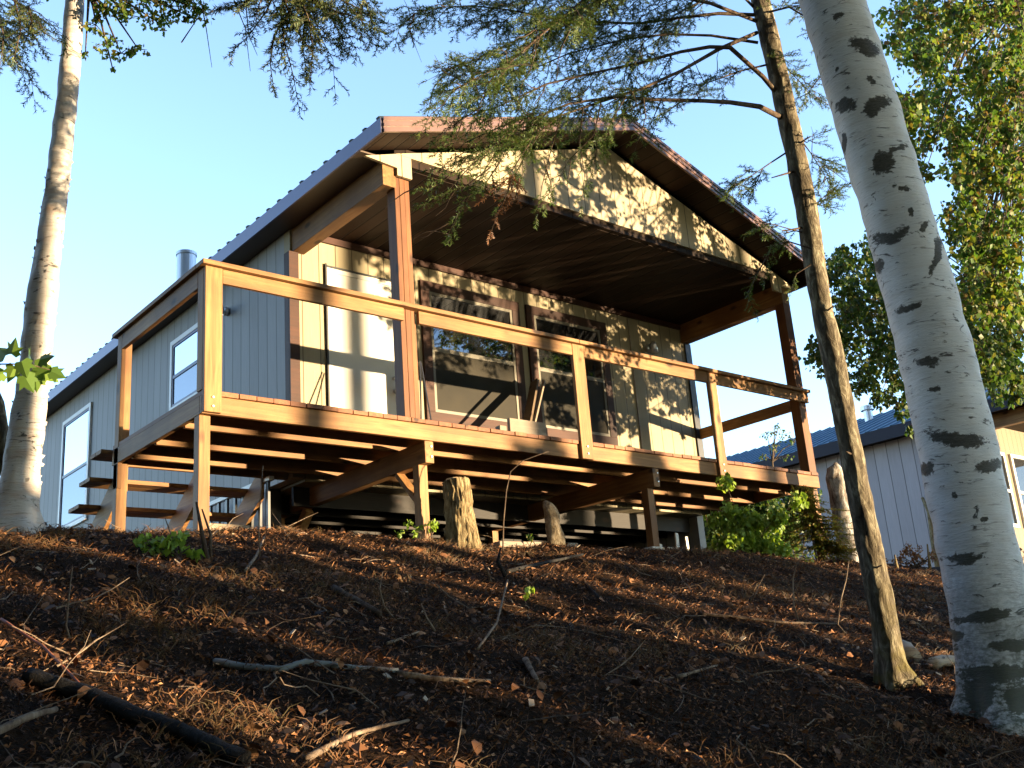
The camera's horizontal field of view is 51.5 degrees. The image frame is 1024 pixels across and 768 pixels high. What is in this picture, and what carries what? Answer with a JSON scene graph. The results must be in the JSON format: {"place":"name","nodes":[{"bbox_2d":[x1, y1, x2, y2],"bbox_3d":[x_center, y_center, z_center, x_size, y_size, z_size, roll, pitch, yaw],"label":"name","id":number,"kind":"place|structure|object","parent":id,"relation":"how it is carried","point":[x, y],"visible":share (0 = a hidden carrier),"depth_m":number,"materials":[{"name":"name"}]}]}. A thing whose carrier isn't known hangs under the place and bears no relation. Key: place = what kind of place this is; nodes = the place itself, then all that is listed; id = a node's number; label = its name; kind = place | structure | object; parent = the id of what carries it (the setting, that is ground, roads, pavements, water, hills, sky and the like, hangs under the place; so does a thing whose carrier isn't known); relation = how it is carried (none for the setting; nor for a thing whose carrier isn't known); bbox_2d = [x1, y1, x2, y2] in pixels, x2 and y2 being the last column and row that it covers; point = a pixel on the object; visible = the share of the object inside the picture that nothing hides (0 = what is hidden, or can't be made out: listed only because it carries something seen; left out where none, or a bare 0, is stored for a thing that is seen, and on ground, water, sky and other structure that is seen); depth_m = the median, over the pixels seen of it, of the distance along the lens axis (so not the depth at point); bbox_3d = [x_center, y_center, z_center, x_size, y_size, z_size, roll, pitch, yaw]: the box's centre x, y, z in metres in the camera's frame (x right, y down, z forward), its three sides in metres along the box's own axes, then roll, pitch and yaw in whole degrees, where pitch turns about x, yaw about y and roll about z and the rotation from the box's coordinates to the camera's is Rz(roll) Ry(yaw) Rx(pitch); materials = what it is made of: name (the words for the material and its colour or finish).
{"place":"outdoors","nodes":[
{"label":"outdoors","id":0,"kind":"place"},
{"bbox_2d":[495,425,506,430],"bbox_3d":[-0.101,0.416,9.771,0.080,0.056,0.070,10,-22,-39],"label":"wood block","id":1,"kind":"object","parent":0,"point":[500,427],"depth_m":9.74,"materials":[{"name":"beige wood"}]},
{"bbox_2d":[0,523,1023,767],"bbox_3d":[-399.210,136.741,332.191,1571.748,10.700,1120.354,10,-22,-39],"label":"ground","id":2,"kind":"structure","parent":0,"point":[109,726],"depth_m":4.35,"materials":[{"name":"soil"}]},
{"bbox_2d":[0,706,58,734],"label":"fallen branch","id":3,"kind":"object","parent":2,"relation":"on","point":[8,725],"visible":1,"depth_m":2.98,"materials":[{"name":"wood"}]},
{"bbox_2d":[0,338,65,392],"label":"maple sapling","id":4,"kind":"object","parent":2,"relation":"on","point":[42,372],"visible":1,"depth_m":5.80,"materials":[{"name":"green plant"}]},
{"bbox_2d":[0,618,79,681],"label":"fallen branch","id":5,"kind":"object","parent":2,"relation":"on","point":[48,651],"visible":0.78,"depth_m":3.72,"materials":[{"name":"brown wood"}]},
{"bbox_2d":[65,566,72,637],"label":"twig","id":6,"kind":"object","parent":2,"relation":"on","point":[66,627],"visible":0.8,"depth_m":4.03,"materials":[{"name":"brown wood"}]},
{"bbox_2d":[0,0,214,535],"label":"birch tree","id":7,"kind":"object","parent":2,"relation":"on","point":[22,436],"visible":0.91,"depth_m":6.73,"materials":[{"name":"white plant"}]},
{"bbox_2d":[21,668,251,764],"bbox_3d":[-1.120,0.975,3.147,0.919,0.335,0.097,-13,-19,26],"label":"fallen branch","id":8,"kind":"object","parent":2,"relation":"on","point":[114,705],"visible":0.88,"depth_m":3.14,"materials":[{"name":"black wood"}]},
{"bbox_2d":[68,449,263,533],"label":"wooden stairs","id":9,"kind":"structure","parent":2,"relation":"on","point":[181,516],"depth_m":9.82,"materials":[{"name":"brown wood"}]},
{"bbox_2d":[133,530,205,562],"bbox_3d":[-1.962,0.929,5.902,0.490,0.216,0.247,-13,-19,26],"label":"weed","id":10,"kind":"object","parent":2,"relation":"on","point":[166,546],"visible":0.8,"depth_m":5.83,"materials":[{"name":"green plant"}]},
{"bbox_2d":[0,0,396,119],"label":"spruce tree","id":11,"kind":"object","parent":2,"relation":"on","point":[304,9],"visible":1,"depth_m":4.53,"materials":[{"name":"green plant"}]},
{"bbox_2d":[195,502,209,559],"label":"twig","id":12,"kind":"object","parent":2,"relation":"on","point":[204,545],"visible":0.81,"depth_m":5.96,"materials":[{"name":"brown wood"}]},
{"bbox_2d":[201,509,212,559],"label":"twig","id":13,"kind":"object","parent":2,"relation":"on","point":[210,540],"visible":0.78,"depth_m":6.01,"materials":[{"name":"brown wood"}]},
{"bbox_2d":[209,523,249,530],"bbox_3d":[-2.214,1.170,8.262,0.366,0.155,0.040,10,-22,-39],"label":"plank","id":14,"kind":"object","parent":2,"relation":"on","point":[224,525],"visible":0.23,"depth_m":8.25,"materials":[{"name":"beige wood"}]},
{"bbox_2d":[192,476,273,531],"bbox_3d":[-2.992,1.631,10.717,0.050,0.926,2.419,10,-22,-39],"label":"handrail","id":15,"kind":"object","parent":2,"relation":"on","point":[267,480],"visible":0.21,"depth_m":10.16,"materials":[{"name":"white metal"}]},
{"bbox_2d":[244,536,264,571],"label":"fallen branch","id":16,"kind":"object","parent":2,"relation":"on","point":[253,559],"visible":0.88,"depth_m":5.97,"materials":[{"name":"grey wood"}]},
{"bbox_2d":[258,469,262,555],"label":"twig","id":17,"kind":"object","parent":2,"relation":"on","point":[259,517],"visible":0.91,"depth_m":6.22,"materials":[{"name":"brown wood"}]},
{"bbox_2d":[212,658,398,672],"bbox_3d":[-0.758,1.027,3.885,0.680,0.101,0.164,-2,-17,-7],"label":"fallen branch","id":18,"kind":"object","parent":2,"relation":"on","point":[235,665],"visible":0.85,"depth_m":3.88,"materials":[{"name":"brown wood"}]},
{"bbox_2d":[303,719,409,762],"bbox_3d":[-0.472,1.063,3.174,0.066,0.095,0.570,-11,-18,22],"label":"fallen branch","id":19,"kind":"object","parent":2,"relation":"on","point":[315,753],"visible":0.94,"depth_m":3.15,"materials":[{"name":"beige wood"}]},
{"bbox_2d":[331,584,382,616],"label":"fallen branch","id":20,"kind":"object","parent":2,"relation":"on","point":[362,603],"visible":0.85,"depth_m":5.18,"materials":[{"name":"grey wood"}]},
{"bbox_2d":[379,572,392,617],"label":"twig","id":21,"kind":"object","parent":2,"relation":"on","point":[387,610],"visible":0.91,"depth_m":5.04,"materials":[{"name":"wood"}]},
{"bbox_2d":[386,631,418,644],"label":"fallen branch","id":22,"kind":"object","parent":2,"relation":"on","point":[394,640],"visible":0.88,"depth_m":4.47,"materials":[{"name":"wood"}]},
{"bbox_2d":[394,519,439,541],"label":"weed","id":23,"kind":"object","parent":2,"relation":"on","point":[415,532],"visible":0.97,"depth_m":8.43,"materials":[{"name":"green plant"}]},
{"bbox_2d":[40,114,806,549],"bbox_3d":[-1.976,0.904,14.817,6.560,4.960,10.924,10,-22,-39],"label":"cabin","id":24,"kind":"object","parent":2,"relation":"on","point":[652,250],"visible":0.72,"depth_m":12.02,"materials":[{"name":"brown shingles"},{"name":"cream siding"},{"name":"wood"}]},
{"bbox_2d":[57,402,92,527],"bbox_3d":[-6.219,1.208,15.099,0.029,1.670,1.200,10,-22,-39],"label":"window","id":25,"kind":"structure","parent":24,"relation":"in","point":[76,430],"depth_m":15.11,"materials":[{"name":"blue"}]},
{"bbox_2d":[169,322,197,410],"bbox_3d":[-3.757,-0.221,12.376,0.029,0.900,1.100,10,-22,-39],"label":"window","id":26,"kind":"structure","parent":24,"relation":"in","point":[183,349],"depth_m":12.51,"materials":[{"name":"blue glass"}]},
{"bbox_2d":[327,267,396,414],"bbox_3d":[-1.482,-0.177,10.970,0.900,2.060,0.099,10,-22,-39],"label":"door","id":27,"kind":"structure","parent":24,"relation":"in","point":[361,346],"depth_m":11.01,"materials":[{"name":"white paint"}]},
{"bbox_2d":[419,279,526,430],"bbox_3d":[-0.417,-0.286,11.995,1.430,1.630,0.029,10,-22,-39],"label":"window","id":28,"kind":"structure","parent":24,"relation":"in","point":[470,380],"depth_m":11.94,"materials":[{"name":"black glass"}]},
{"bbox_2d":[524,304,617,445],"bbox_3d":[0.732,-0.088,12.930,1.340,1.630,0.029,10,-22,-39],"label":"window","id":29,"kind":"structure","parent":24,"relation":"in","point":[557,409],"depth_m":12.90,"materials":[{"name":"black glass"}]},
{"bbox_2d":[421,603,435,630],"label":"twig","id":30,"kind":"object","parent":2,"relation":"on","point":[431,625],"visible":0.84,"depth_m":4.87,"materials":[{"name":"wood"}]},
{"bbox_2d":[398,670,490,682],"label":"fallen branch","id":31,"kind":"object","parent":2,"relation":"on","point":[427,677],"visible":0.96,"depth_m":3.95,"materials":[{"name":"brown wood"}]},
{"bbox_2d":[442,477,483,549],"bbox_3d":[-0.421,1.069,8.688,0.349,0.603,0.360,10,-22,-39],"label":"tree stump","id":32,"kind":"object","parent":2,"relation":"on","point":[461,525],"visible":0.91,"depth_m":8.60,"materials":[{"name":"brown wood"}]},
{"bbox_2d":[111,177,827,559],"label":"deck","id":33,"kind":"structure","parent":2,"relation":"on","point":[207,431],"depth_m":9.58,"materials":[{"name":"brown wood"}]},
{"bbox_2d":[420,361,421,418],"bbox_3d":[-0.857,0.212,9.992,0.014,1.033,0.404,-4,-17,-1],"label":"metal rod","id":34,"kind":"object","parent":33,"relation":"on","point":[420,394],"visible":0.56,"depth_m":10.05,"materials":[{"name":"silver metal"}]},
{"bbox_2d":[421,363,431,419],"bbox_3d":[-0.787,0.223,10.056,0.013,1.007,0.334,3,-19,-23],"label":"metal rod","id":35,"kind":"object","parent":33,"relation":"on","point":[426,392],"visible":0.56,"depth_m":10.15,"materials":[{"name":"grey metal"}]},
{"bbox_2d":[507,418,546,435],"bbox_3d":[0.143,0.418,9.991,0.450,0.146,0.040,10,-22,-39],"label":"board","id":36,"kind":"object","parent":33,"relation":"on","point":[527,426],"visible":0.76,"depth_m":9.97,"materials":[{"name":"beige wood"}]},
{"bbox_2d":[523,378,538,420],"bbox_3d":[0.179,0.351,11.610,0.118,1.142,1.070,-8,-17,12],"label":"board","id":37,"kind":"object","parent":33,"relation":"on","point":[531,401],"visible":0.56,"depth_m":11.85,"materials":[{"name":"brown wood"}]},
{"bbox_2d":[533,380,545,421],"bbox_3d":[0.255,0.344,11.334,0.039,1.059,0.951,-9,-18,16],"label":"board","id":38,"kind":"object","parent":33,"relation":"on","point":[539,401],"visible":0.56,"depth_m":11.55,"materials":[{"name":"beige wood"}]},
{"bbox_2d":[482,561,491,582],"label":"twig","id":39,"kind":"object","parent":2,"relation":"on","point":[488,574],"visible":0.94,"depth_m":6.55,"materials":[{"name":"brown wood"}]},
{"bbox_2d":[476,579,507,649],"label":"fallen branch","id":40,"kind":"object","parent":2,"relation":"on","point":[489,632],"visible":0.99,"depth_m":5.17,"materials":[{"name":"brown wood"}]},
{"bbox_2d":[35,531,955,767],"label":"wood chips","id":41,"kind":"object","parent":2,"relation":"on","point":[530,701],"visible":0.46,"depth_m":4.91,"materials":[{"name":"beige wood"}]},
{"bbox_2d":[496,547,507,577],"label":"twig","id":42,"kind":"object","parent":2,"relation":"on","point":[503,572],"visible":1,"depth_m":6.81,"materials":[{"name":"brown wood"}]},
{"bbox_2d":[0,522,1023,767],"bbox_3d":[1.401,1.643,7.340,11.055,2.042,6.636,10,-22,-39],"label":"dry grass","id":43,"kind":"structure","parent":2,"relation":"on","point":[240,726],"depth_m":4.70,"materials":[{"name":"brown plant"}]},
{"bbox_2d":[0,513,1023,767],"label":"twig litter","id":44,"kind":"object","parent":2,"relation":"on","point":[450,643],"visible":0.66,"depth_m":4.46,"materials":[{"name":"brown wood"}]},
{"bbox_2d":[502,451,548,552],"bbox_3d":[0.113,0.964,8.701,0.449,0.814,0.014,-4,-17,-1],"label":"twig","id":45,"kind":"object","parent":2,"relation":"on","point":[505,501],"visible":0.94,"depth_m":8.70,"materials":[{"name":"brown wood"}]},
{"bbox_2d":[520,584,534,600],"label":"weed","id":46,"kind":"object","parent":2,"relation":"on","point":[528,590],"visible":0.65,"depth_m":6.23,"materials":[{"name":"green plant"}]},
{"bbox_2d":[522,657,539,682],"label":"fallen branch","id":47,"kind":"object","parent":2,"relation":"on","point":[526,661],"visible":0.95,"depth_m":4.33,"materials":[{"name":"wood"}]},
{"bbox_2d":[526,534,535,546],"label":"weed","id":48,"kind":"object","parent":2,"relation":"on","point":[530,537],"visible":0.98,"depth_m":9.12,"materials":[{"name":"green plant"}]},
{"bbox_2d":[490,541,577,547],"bbox_3d":[0.203,1.418,9.296,0.908,0.068,0.140,10,-22,-39],"label":"plank","id":49,"kind":"object","parent":2,"relation":"on","point":[507,543],"visible":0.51,"depth_m":9.08,"materials":[{"name":"beige wood"}]},
{"bbox_2d":[505,553,583,573],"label":"fallen branch","id":50,"kind":"object","parent":2,"relation":"on","point":[518,568],"visible":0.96,"depth_m":7.47,"materials":[{"name":"wood"}]},
{"bbox_2d":[542,500,565,544],"bbox_3d":[0.371,1.250,9.353,0.177,0.464,0.166,10,-22,-39],"label":"birch stump","id":51,"kind":"object","parent":2,"relation":"on","point":[554,532],"visible":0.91,"depth_m":9.30,"materials":[{"name":"grey wood"}]},
{"bbox_2d":[576,574,601,600],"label":"fallen branch","id":52,"kind":"object","parent":2,"relation":"on","point":[592,591],"visible":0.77,"depth_m":6.58,"materials":[{"name":"brown wood"}]},
{"bbox_2d":[379,0,924,690],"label":"fir tree","id":53,"kind":"object","parent":2,"relation":"on","point":[891,670],"visible":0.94,"depth_m":5.85,"materials":[{"name":"green plant"}]},
{"bbox_2d":[642,546,676,549],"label":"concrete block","id":54,"kind":"structure","parent":2,"relation":"on","point":[656,547],"depth_m":10.62,"materials":[{"name":"grey concrete"}]},
{"bbox_2d":[674,533,678,547],"bbox_3d":[1.893,1.930,12.123,0.108,0.466,0.037,25,-34,-58],"label":"scrap stake","id":55,"kind":"object","parent":2,"relation":"on","point":[676,536],"visible":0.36,"depth_m":12.17,"materials":[{"name":"grey wood"}]},
{"bbox_2d":[684,537,688,548],"bbox_3d":[1.955,1.873,11.784,0.042,0.362,0.040,10,-22,-39],"label":"scrap stake","id":56,"kind":"object","parent":2,"relation":"on","point":[686,541],"visible":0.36,"depth_m":11.82,"materials":[{"name":"white wood"}]},
{"bbox_2d":[677,664,717,678],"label":"fallen branch","id":57,"kind":"object","parent":2,"relation":"on","point":[689,673],"visible":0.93,"depth_m":4.73,"materials":[{"name":"wood"}]},
{"bbox_2d":[703,506,744,545],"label":"bush","id":58,"kind":"object","parent":2,"relation":"on","point":[710,534],"visible":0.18,"depth_m":16.00,"materials":[{"name":"green plant"}]},
{"bbox_2d":[705,472,808,557],"bbox_3d":[2.555,1.406,11.206,1.172,1.055,0.505,-8,-17,11],"label":"shrub","id":59,"kind":"object","parent":2,"relation":"on","point":[738,528],"visible":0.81,"depth_m":11.17,"materials":[{"name":"green plant"}]},
{"bbox_2d":[738,497,785,552],"bbox_3d":[3.735,2.414,16.705,1.183,1.793,0.778,-1,-17,-11],"label":"bush","id":60,"kind":"object","parent":2,"relation":"on","point":[766,507],"visible":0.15,"depth_m":16.67,"materials":[{"name":"green plant"}]},
{"bbox_2d":[700,612,836,624],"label":"fallen branch","id":61,"kind":"object","parent":2,"relation":"on","point":[739,617],"visible":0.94,"depth_m":6.45,"materials":[{"name":"wood"}]},
{"bbox_2d":[725,548,815,562],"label":"weed","id":62,"kind":"object","parent":2,"relation":"on","point":[806,558],"visible":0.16,"depth_m":11.00,"materials":[{"name":"brown plant"}]},
{"bbox_2d":[759,423,795,466],"bbox_3d":[5.075,2.391,19.599,0.787,3.390,0.466,-12,-19,24],"label":"sapling tree","id":63,"kind":"object","parent":2,"relation":"on","point":[772,460],"visible":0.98,"depth_m":19.99,"materials":[{"name":"green plant"}]},
{"bbox_2d":[768,489,822,557],"bbox_3d":[4.554,2.551,17.378,1.326,1.935,0.671,-4,-17,-2],"label":"bush","id":64,"kind":"object","parent":2,"relation":"on","point":[786,501],"visible":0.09,"depth_m":17.35,"materials":[{"name":"green plant"}]},
{"bbox_2d":[792,553,804,621],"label":"twig","id":65,"kind":"object","parent":2,"relation":"on","point":[793,590],"visible":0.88,"depth_m":6.88,"materials":[{"name":"brown wood"}]},
{"bbox_2d":[777,485,857,562],"bbox_3d":[3.344,1.586,11.812,1.087,0.974,0.509,-10,-18,18],"label":"cedar sapling","id":66,"kind":"object","parent":2,"relation":"on","point":[825,546],"visible":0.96,"depth_m":11.71,"materials":[{"name":"green plant"}]},
{"bbox_2d":[826,462,858,561],"bbox_3d":[3.748,1.573,12.082,0.304,1.396,0.304,10,-22,-39],"label":"birch snag","id":67,"kind":"object","parent":2,"relation":"on","point":[835,483],"visible":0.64,"depth_m":12.06,"materials":[{"name":"grey plant"}]},
{"bbox_2d":[837,561,848,633],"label":"twig","id":68,"kind":"object","parent":2,"relation":"on","point":[839,626],"visible":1,"depth_m":6.57,"materials":[{"name":"brown wood"}]},
{"bbox_2d":[726,385,1023,566],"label":"neighbour house","id":69,"kind":"structure","parent":2,"relation":"on","point":[893,466],"depth_m":22.32,"materials":[{"name":"grey metal"}]},
{"bbox_2d":[1001,452,1019,527],"bbox_3d":[9.792,2.093,21.300,0.920,1.550,0.049,10,-22,-39],"label":"window frame","id":70,"kind":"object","parent":69,"relation":"in","point":[1016,523],"depth_m":21.52,"materials":[{"name":"white glass"}]},
{"bbox_2d":[1008,454,1023,525],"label":"window","id":71,"kind":"structure","parent":69,"relation":"in","point":[1016,461],"depth_m":21.94,"materials":[{"name":"white glass"}]},
{"bbox_2d":[894,555,898,567],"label":"twig","id":72,"kind":"object","parent":2,"relation":"on","point":[896,563],"visible":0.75,"depth_m":12.05,"materials":[{"name":"brown wood"}]},
{"bbox_2d":[858,599,946,603],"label":"fallen branch","id":73,"kind":"object","parent":2,"relation":"on","point":[919,602],"visible":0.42,"depth_m":8.84,"materials":[{"name":"brown wood"}]},
{"bbox_2d":[798,0,1023,735],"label":"birch tree","id":74,"kind":"object","parent":2,"relation":"on","point":[977,547],"visible":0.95,"depth_m":5.23,"materials":[{"name":"white plant"}]},
{"bbox_2d":[798,230,1023,438],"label":"poplar tree","id":75,"kind":"object","parent":2,"relation":"on","point":[998,351],"visible":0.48,"depth_m":12.42,"materials":[{"name":"green plant"}]},
{"bbox_2d":[902,640,921,661],"bbox_3d":[2.239,1.522,6.059,0.122,0.179,0.332,-7,-17,8],"label":"rock","id":76,"kind":"object","parent":2,"relation":"on","point":[910,650],"visible":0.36,"depth_m":5.91,"materials":[{"name":"grey stone"}]},
{"bbox_2d":[885,541,938,567],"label":"weed","id":77,"kind":"object","parent":2,"relation":"on","point":[907,550],"visible":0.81,"depth_m":13.06,"materials":[{"name":"brown plant"}]},
{"bbox_2d":[927,544,931,568],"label":"twig","id":78,"kind":"object","parent":2,"relation":"on","point":[929,561],"visible":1,"depth_m":12.96,"materials":[{"name":"brown wood"}]},
{"bbox_2d":[921,497,939,566],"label":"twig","id":79,"kind":"object","parent":2,"relation":"on","point":[936,562],"visible":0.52,"depth_m":21.28,"materials":[{"name":"brown wood"}]},
{"bbox_2d":[927,655,954,668],"bbox_3d":[2.415,1.541,5.895,0.262,0.080,0.070,6,-20,-31],"label":"rock","id":80,"kind":"object","parent":2,"relation":"on","point":[939,661],"visible":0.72,"depth_m":5.85,"materials":[{"name":"grey stone"}]},
{"bbox_2d":[871,0,1023,333],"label":"birch tree","id":81,"kind":"object","parent":2,"relation":"on","point":[987,252],"visible":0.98,"depth_m":10.09,"materials":[{"name":"green plant"}]},
{"bbox_2d":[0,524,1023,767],"bbox_3d":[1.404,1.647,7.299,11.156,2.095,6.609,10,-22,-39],"label":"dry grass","id":82,"kind":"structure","parent":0,"point":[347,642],"depth_m":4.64,"materials":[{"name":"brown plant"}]},
{"bbox_2d":[0,0,1023,458],"label":"sky","id":83,"kind":"structure","parent":0,"point":[174,150],"materials":[{"name":"blue"}]}
]}

